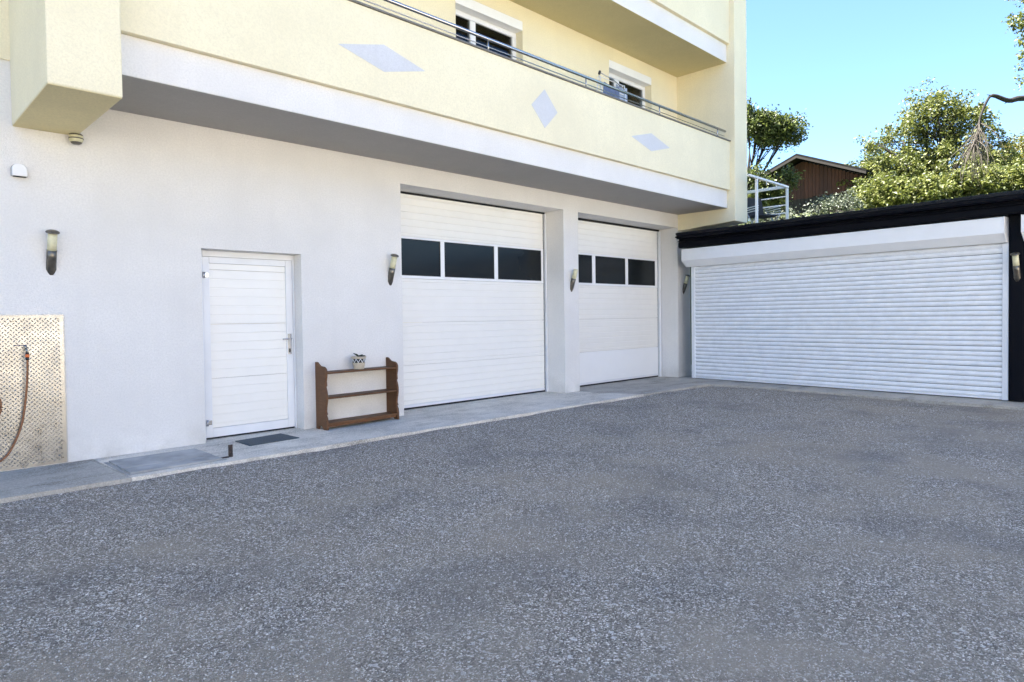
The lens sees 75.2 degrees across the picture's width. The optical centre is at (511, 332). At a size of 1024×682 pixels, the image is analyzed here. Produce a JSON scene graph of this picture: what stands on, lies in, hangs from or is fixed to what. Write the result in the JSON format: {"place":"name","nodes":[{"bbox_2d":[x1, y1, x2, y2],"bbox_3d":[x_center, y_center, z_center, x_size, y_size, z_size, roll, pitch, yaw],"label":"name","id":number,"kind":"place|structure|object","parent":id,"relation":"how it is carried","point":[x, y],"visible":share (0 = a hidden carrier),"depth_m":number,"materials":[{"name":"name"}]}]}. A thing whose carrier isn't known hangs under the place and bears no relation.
{"place":"outdoors","nodes":[
{"label":"outdoors","id":0,"kind":"place"},
{"bbox_2d":[0,362,1023,681],"bbox_3d":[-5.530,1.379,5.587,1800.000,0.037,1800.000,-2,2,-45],"label":"ground","id":1,"kind":"structure","parent":0,"point":[948,452],"depth_m":3.99,"materials":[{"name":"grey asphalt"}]},
{"bbox_2d":[0,0,746,471],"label":"apartment building","id":2,"kind":"structure","parent":1,"relation":"on","point":[236,200],"depth_m":8.51,"materials":[{"name":"white paint"}]},
{"bbox_2d":[10,163,26,177],"bbox_3d":[-4.697,-1.544,6.343,0.130,0.128,0.064,-2,2,-45],"label":"vent hood","id":3,"kind":"object","parent":2,"relation":"attached to","point":[18,170],"visible":1,"depth_m":6.32,"materials":[{"name":"white plastic"}]},
{"bbox_2d":[0,314,67,470],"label":"metal sheet","id":4,"kind":"object","parent":2,"relation":"attached to","point":[42,439],"visible":0.99,"depth_m":6.46,"materials":[{"name":"metal"}]},
{"bbox_3d":[-4.680,0.159,6.345,0.099,0.075,0.100,-2,2,-45],"label":"tap","id":5,"kind":"object","parent":4,"relation":"attached to","visible":0},
{"bbox_2d":[0,352,29,461],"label":"garden hose","id":6,"kind":"object","parent":5,"relation":"hanging from","point":[27,355],"visible":1,"depth_m":6.35,"materials":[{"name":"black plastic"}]},
{"bbox_2d":[45,229,59,274],"bbox_3d":[-4.481,-0.782,6.490,0.120,0.441,0.170,-2,2,-45],"label":"wall lamp","id":7,"kind":"object","parent":2,"relation":"attached to","point":[51,257],"visible":1,"depth_m":6.49,"materials":[{"name":"silver metal"}]},
{"bbox_2d":[68,133,83,144],"bbox_3d":[-4.350,-1.930,6.640,0.130,0.110,0.130,-2,2,-45],"label":"spotlight","id":8,"kind":"object","parent":2,"relation":"attached to","point":[76,139],"visible":1,"depth_m":6.60,"materials":[{"name":"brown metal"}]},
{"bbox_2d":[201,250,296,439],"bbox_3d":[-3.223,0.140,8.152,1.212,2.225,0.116,-2,2,-45],"label":"door","id":9,"kind":"structure","parent":2,"relation":"in","point":[235,405],"depth_m":8.16,"materials":[{"name":"white paint"}]},
{"bbox_2d":[388,254,398,284],"bbox_3d":[-1.655,-0.879,9.313,0.120,0.441,0.170,-2,2,-45],"label":"wall lamp","id":10,"kind":"object","parent":2,"relation":"attached to","point":[391,272],"visible":1,"depth_m":9.30,"materials":[{"name":"silver metal"}]},
{"bbox_2d":[400,191,547,409],"bbox_3d":[-0.695,-0.507,11.058,3.790,3.316,0.090,-2,2,-45],"label":"garage door","id":11,"kind":"structure","parent":2,"relation":"in","point":[448,241],"depth_m":11.05,"materials":[{"name":"white metal"}]},
{"bbox_2d":[455,0,522,59],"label":"window","id":12,"kind":"structure","parent":2,"relation":"in","point":[472,15],"depth_m":10.81,"materials":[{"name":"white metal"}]},
{"bbox_2d":[570,269,577,291],"bbox_3d":[1.142,-0.948,12.122,0.086,0.419,0.149,-2,2,-45],"label":"wall lamp","id":13,"kind":"object","parent":2,"relation":"attached to","point":[573,278],"visible":1,"depth_m":12.11,"materials":[{"name":"silver metal"}]},
{"bbox_2d":[596,70,625,100],"bbox_3d":[1.760,-3.707,11.804,0.782,1.662,0.418,-2,2,-45],"label":"drying rack","id":14,"kind":"object","parent":2,"relation":"on","point":[614,81],"visible":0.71,"depth_m":11.70,"materials":[{"name":"white metal"}]},
{"bbox_2d":[603,82,619,98],"bbox_3d":[1.760,-4.050,11.748,0.056,0.640,0.567,1,2,44],"label":"shirt","id":15,"kind":"object","parent":14,"relation":"hanging from","point":[610,90],"visible":0.17,"depth_m":11.73,"materials":[{"name":"blue fabric"}]},
{"bbox_2d":[616,85,626,100],"bbox_3d":[1.988,-4.151,12.068,0.420,0.619,0.060,-2,2,-45],"label":"shirt","id":16,"kind":"object","parent":14,"relation":"hanging from","point":[621,95],"visible":0.23,"depth_m":12.07,"materials":[{"name":"blue fabric"}]},
{"bbox_2d":[578,218,661,386],"bbox_3d":[2.044,-0.608,13.794,3.675,3.316,0.090,-2,2,-45],"label":"garage door","id":17,"kind":"structure","parent":2,"relation":"in","point":[611,256],"depth_m":13.97,"materials":[{"name":"white metal"}]},
{"bbox_2d":[609,60,650,107],"bbox_3d":[2.333,-4.135,13.563,1.466,2.370,0.256,-2,2,-45],"label":"window","id":18,"kind":"structure","parent":2,"relation":"in","point":[635,82],"depth_m":13.62,"materials":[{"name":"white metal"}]},
{"bbox_2d":[683,274,689,293],"bbox_3d":[3.909,-1.073,14.872,0.120,0.441,0.170,-2,2,-45],"label":"wall lamp","id":19,"kind":"object","parent":2,"relation":"attached to","point":[686,282],"visible":1,"depth_m":14.86,"materials":[{"name":"silver metal"}]},
{"bbox_2d":[0,374,1023,503],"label":"apron","id":20,"kind":"object","parent":1,"relation":"on","point":[32,482],"visible":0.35,"depth_m":8.63,"materials":[{"name":"concrete"}]},
{"bbox_2d":[104,448,226,475],"bbox_3d":[-3.459,1.281,6.652,0.900,0.018,0.800,-2,2,-45],"label":"hatch cover","id":21,"kind":"object","parent":20,"relation":"on","point":[156,462],"visible":1,"depth_m":6.59,"materials":[{"name":"grey metal"}]},
{"bbox_2d":[221,444,232,458],"bbox_3d":[-2.922,1.216,6.778,0.152,0.126,0.036,-2,2,-45],"label":"iron bracket","id":22,"kind":"object","parent":20,"relation":"on","point":[230,450],"visible":1,"depth_m":6.81,"materials":[{"name":"grey metal"}]},
{"bbox_2d":[235,433,298,445],"bbox_3d":[-2.869,1.251,7.778,0.612,0.009,0.480,-2,2,-45],"label":"door mat","id":23,"kind":"object","parent":20,"relation":"on","point":[265,439],"depth_m":7.74,"materials":[{"name":"grey rubber"}]},
{"bbox_2d":[315,357,398,429],"bbox_3d":[-2.038,0.792,8.856,0.245,0.855,1.148,0,2,42],"label":"shelf","id":24,"kind":"object","parent":20,"relation":"on","point":[391,390],"visible":1,"depth_m":8.73,"materials":[{"name":"brown wood"}]},
{"bbox_2d":[351,353,365,368],"bbox_3d":[-2.035,0.382,8.851,0.210,0.214,0.202,-2,2,-45],"label":"flower pot","id":25,"kind":"object","parent":24,"relation":"on","point":[358,361],"visible":1,"depth_m":8.78,"materials":[{"name":"ceramic"}]},
{"bbox_2d":[675,189,1023,401],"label":"garage","id":26,"kind":"structure","parent":1,"relation":"on","point":[927,297],"depth_m":11.64,"materials":[{"name":"white paint"}]},
{"bbox_2d":[747,174,788,222],"bbox_3d":[4.504,-2.723,15.299,1.930,1.133,2.930,-2,2,-45],"label":"terrace railing","id":27,"kind":"object","parent":26,"relation":"on","point":[777,187],"visible":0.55,"depth_m":14.90,"materials":[{"name":"white metal"}]},
{"bbox_2d":[1010,252,1020,281],"bbox_3d":[7.568,-0.983,9.998,0.170,0.441,0.120,-2,2,-40],"label":"wall lamp","id":28,"kind":"object","parent":26,"relation":"attached to","point":[1016,267],"visible":1,"depth_m":9.99,"materials":[{"name":"silver metal"}]},
{"bbox_2d":[747,198,780,222],"bbox_3d":[5.531,-2.597,14.830,0.600,0.892,0.667,-1,1,-15],"label":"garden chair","id":29,"kind":"object","parent":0,"point":[751,209],"visible":0.52,"depth_m":14.99,"materials":[{"name":"fabric"}]},
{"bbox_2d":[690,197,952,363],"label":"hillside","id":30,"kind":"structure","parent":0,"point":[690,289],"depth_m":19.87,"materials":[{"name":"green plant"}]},
{"bbox_2d":[741,198,785,224],"bbox_3d":[9.521,-4.752,25.959,2.517,2.260,2.668,-2,2,-45],"label":"bush","id":31,"kind":"object","parent":30,"relation":"on","point":[770,211],"visible":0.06,"depth_m":25.44,"materials":[{"name":"green plant"}]},
{"bbox_2d":[733,96,813,225],"bbox_3d":[9.457,-5.697,24.503,3.076,5.844,2.317,0,1,23],"label":"fruit tree","id":32,"kind":"object","parent":30,"relation":"on","point":[768,128],"visible":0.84,"depth_m":24.18,"materials":[{"name":"green plant"}]},
{"bbox_2d":[748,186,866,223],"bbox_3d":[10.335,-4.094,23.628,4.270,1.908,1.808,-1,1,2],"label":"grey shrub","id":33,"kind":"object","parent":30,"relation":"on","point":[833,204],"visible":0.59,"depth_m":23.39,"materials":[{"name":"brown plant"}]},
{"bbox_2d":[764,153,878,214],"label":"barn","id":34,"kind":"structure","parent":30,"relation":"on","point":[821,176],"depth_m":30.09,"materials":[{"name":"red wood"}]},
{"bbox_2d":[846,145,949,172],"bbox_3d":[20.199,-8.050,36.212,4.698,4.554,5.818,-2,2,-45],"label":"tree","id":35,"kind":"object","parent":30,"relation":"on","point":[857,163],"visible":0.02,"depth_m":36.01,"materials":[{"name":"green plant"}]},
{"bbox_2d":[849,170,959,209],"bbox_3d":[14.413,-4.957,24.602,2.493,2.408,3.720,-2,2,-45],"label":"green bush","id":36,"kind":"object","parent":30,"relation":"on","point":[884,193],"visible":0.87,"depth_m":24.21,"materials":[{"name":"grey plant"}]},
{"bbox_2d":[836,76,1023,205],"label":"leafy tree","id":37,"kind":"object","parent":30,"relation":"on","point":[945,135],"visible":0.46,"depth_m":28.90,"materials":[{"name":"green plant"}]},
{"bbox_2d":[912,160,1009,202],"bbox_3d":[16.310,-5.240,24.708,2.570,2.298,3.560,-4,4,-69],"label":"green bush","id":38,"kind":"object","parent":30,"relation":"on","point":[968,186],"visible":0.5,"depth_m":23.89,"materials":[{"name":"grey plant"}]},
{"bbox_2d":[940,0,1023,184],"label":"overhanging tree","id":39,"kind":"object","parent":30,"relation":"on","point":[1019,22],"visible":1,"depth_m":21.99,"materials":[{"name":"brown plant"}]},
{"bbox_2d":[976,156,1023,194],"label":"green bush","id":40,"kind":"object","parent":30,"relation":"on","point":[1015,180],"visible":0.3,"depth_m":24.13,"materials":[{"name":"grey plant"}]},
{"bbox_2d":[991,129,1023,161],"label":"yellow tree","id":41,"kind":"object","parent":30,"relation":"on","point":[1020,146],"visible":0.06,"depth_m":35.17,"materials":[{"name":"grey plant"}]},
{"bbox_2d":[746,0,1023,174],"label":"sky","id":42,"kind":"structure","parent":0,"point":[848,65],"materials":[{"name":"blue"}]}
]}

